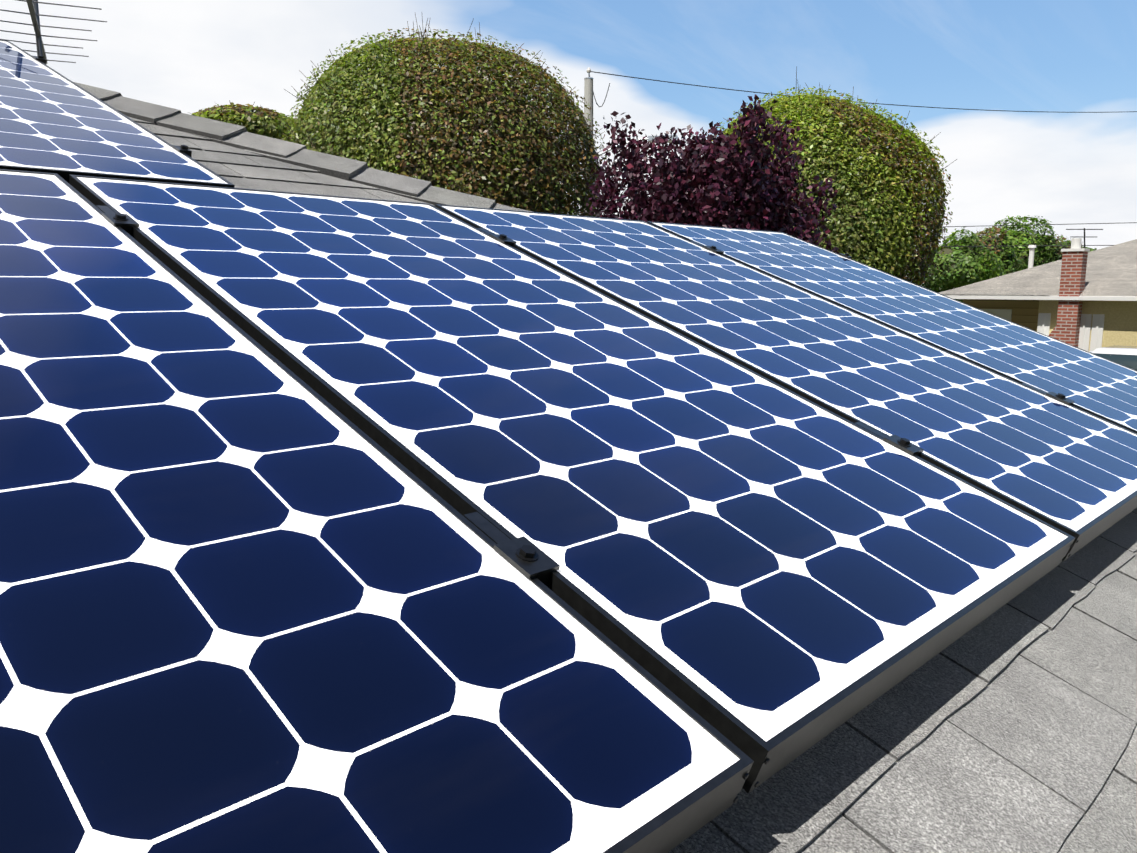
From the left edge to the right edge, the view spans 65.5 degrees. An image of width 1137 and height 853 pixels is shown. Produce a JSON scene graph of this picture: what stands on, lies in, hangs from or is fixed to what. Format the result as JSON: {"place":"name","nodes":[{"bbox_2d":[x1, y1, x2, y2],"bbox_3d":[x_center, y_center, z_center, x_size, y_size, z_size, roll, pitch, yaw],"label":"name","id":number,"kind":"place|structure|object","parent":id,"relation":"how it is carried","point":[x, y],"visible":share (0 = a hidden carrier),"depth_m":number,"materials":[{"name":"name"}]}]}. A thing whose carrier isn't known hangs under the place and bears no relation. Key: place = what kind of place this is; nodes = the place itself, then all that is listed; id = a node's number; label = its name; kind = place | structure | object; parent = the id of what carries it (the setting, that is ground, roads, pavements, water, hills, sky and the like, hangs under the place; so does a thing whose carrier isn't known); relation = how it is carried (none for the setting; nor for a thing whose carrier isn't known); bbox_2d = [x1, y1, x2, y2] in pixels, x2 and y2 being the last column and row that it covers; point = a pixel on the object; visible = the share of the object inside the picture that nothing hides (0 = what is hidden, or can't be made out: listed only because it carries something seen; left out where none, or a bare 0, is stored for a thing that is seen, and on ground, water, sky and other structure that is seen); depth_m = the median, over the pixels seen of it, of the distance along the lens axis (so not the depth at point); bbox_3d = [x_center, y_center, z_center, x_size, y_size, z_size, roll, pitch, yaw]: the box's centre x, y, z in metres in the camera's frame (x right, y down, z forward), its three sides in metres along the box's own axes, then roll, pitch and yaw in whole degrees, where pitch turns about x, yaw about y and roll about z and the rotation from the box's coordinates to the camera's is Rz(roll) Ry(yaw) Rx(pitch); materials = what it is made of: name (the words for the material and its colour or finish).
{"place":"outdoors","nodes":[
{"label":"outdoors","id":0,"kind":"place"},
{"bbox_2d":[188,100,296,141],"bbox_3d":[-5.422,-2.082,15.742,2.041,7.051,2.702,9,13,43],"label":"hedge","id":1,"kind":"object","parent":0,"point":[261,112],"depth_m":14.49,"materials":[{"name":"green plant"}]},
{"bbox_2d":[275,14,611,216],"bbox_3d":[-1.704,-1.728,12.124,4.854,7.522,4.538,9,13,43],"label":"clipped tree","id":2,"kind":"object","parent":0,"point":[471,53],"depth_m":10.38,"materials":[{"name":"green plant"}]},
{"bbox_2d":[0,0,1136,285],"label":"sky","id":3,"kind":"structure","parent":0,"point":[1053,57],"materials":[{"name":"blue"}]},
{"bbox_2d":[221,164,1136,838],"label":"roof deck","id":4,"kind":"structure","parent":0,"point":[847,818],"depth_m":0.78,"materials":[{"name":"grey"}]},
{"bbox_2d":[74,82,531,211],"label":"hip ridge caps","id":5,"kind":"object","parent":4,"relation":"on","point":[244,139],"visible":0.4,"depth_m":2.69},
{"bbox_2d":[0,0,106,63],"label":"antenna","id":6,"kind":"object","parent":5,"relation":"on","point":[33,7],"visible":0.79,"depth_m":5.72,"materials":[{"name":"grey metal"}]},
{"bbox_2d":[129,117,1136,852],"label":"roof shingles","id":7,"kind":"object","parent":4,"relation":"on","point":[1009,727],"visible":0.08,"depth_m":0.91,"materials":[{"name":"grey asphalt"}]},
{"bbox_2d":[31,55,1074,585],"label":"panel clamps","id":8,"kind":"object","parent":7,"relation":"on","point":[525,557],"visible":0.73,"depth_m":0.86,"materials":[{"name":"black metal"}]},
{"bbox_2d":[0,40,234,187],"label":"solar panel","id":9,"kind":"object","parent":8,"relation":"attached to","point":[54,121],"visible":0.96,"depth_m":1.90,"materials":[{"name":"blue"}]},
{"bbox_2d":[0,169,753,852],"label":"solar panel","id":10,"kind":"object","parent":8,"relation":"attached to","point":[256,597],"visible":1,"depth_m":0.67,"materials":[{"name":"blue"}]},
{"bbox_2d":[69,175,1074,792],"bbox_3d":[-0.100,-0.128,1.420,0.798,0.046,1.562,-9,33,-45],"label":"solar panel","id":11,"kind":"object","parent":8,"relation":"attached to","point":[767,575],"visible":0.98,"depth_m":1.13,"materials":[{"name":"blue"}]},
{"bbox_2d":[435,204,1136,560],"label":"solar panel","id":12,"kind":"object","parent":8,"relation":"attached to","point":[1069,470],"visible":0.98,"depth_m":1.81,"materials":[{"name":"blue"}]},
{"bbox_2d":[647,221,1136,432],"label":"solar panel","id":13,"kind":"object","parent":8,"relation":"attached to","point":[1096,385],"visible":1,"depth_m":2.52,"materials":[{"name":"blue"}]},
{"bbox_2d":[583,93,838,253],"bbox_3d":[1.365,-0.083,8.212,2.268,5.468,2.392,9,13,43],"label":"purple plum tree","id":14,"kind":"object","parent":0,"point":[666,184],"depth_m":7.19,"materials":[{"name":"purple plant"}]},
{"bbox_2d":[712,67,956,286],"bbox_3d":[3.442,-1.561,12.868,4.006,6.933,3.652,9,13,43],"label":"clipped tree","id":15,"kind":"object","parent":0,"point":[913,268],"depth_m":11.42,"materials":[{"name":"green plant"}]},
{"bbox_2d":[992,215,1057,266],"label":"tree","id":16,"kind":"object","parent":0,"point":[1028,227],"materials":[{"name":"green plant"}]},
{"bbox_2d":[930,222,1136,247],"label":"power lines","id":17,"kind":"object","parent":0,"point":[1084,229],"depth_m":41.07,"materials":[{"name":"black"}]},
{"bbox_2d":[939,238,1136,351],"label":"neighbour house","id":18,"kind":"structure","parent":0,"point":[1078,296],"depth_m":19.73,"materials":[{"name":"beige"}]},
{"bbox_2d":[1032,233,1070,264],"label":"tree","id":19,"kind":"object","parent":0,"point":[1057,240],"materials":[{"name":"green plant"}]},
{"bbox_2d":[1061,238,1096,251],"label":"tree","id":20,"kind":"object","parent":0,"point":[1091,249],"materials":[{"name":"green plant"}]},
{"bbox_2d":[1090,345,1136,369],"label":"white parked car","id":21,"kind":"object","parent":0,"point":[1126,356],"visible":0.1,"depth_m":14.40,"materials":[{"name":"white paint"}]},
{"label":"street","id":22,"kind":"structure","parent":0,"visible":0},
{"bbox_2d":[583,68,677,194],"bbox_3d":[1.593,-4.650,23.752,2.541,9.583,0.378,2,9,12],"label":"street light pole","id":23,"kind":"object","parent":22,"relation":"on","point":[588,88],"visible":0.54,"depth_m":23.24,"materials":[{"name":"metal"}]},
{"bbox_2d":[589,71,1136,112],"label":"overhead wire","id":24,"kind":"object","parent":23,"relation":"attached to","point":[848,101],"visible":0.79,"depth_m":25.98,"materials":[{"name":"black"}]},
{"label":"ground","id":25,"kind":"structure","parent":0,"visible":0},
{"bbox_2d":[909,227,1005,301],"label":"tree","id":26,"kind":"object","parent":25,"relation":"on","point":[956,282],"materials":[{"name":"green plant"}]},
{"bbox_2d":[958,226,1027,302],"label":"tree","id":27,"kind":"object","parent":25,"relation":"on","point":[1006,236],"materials":[{"name":"green plant"}]}
]}

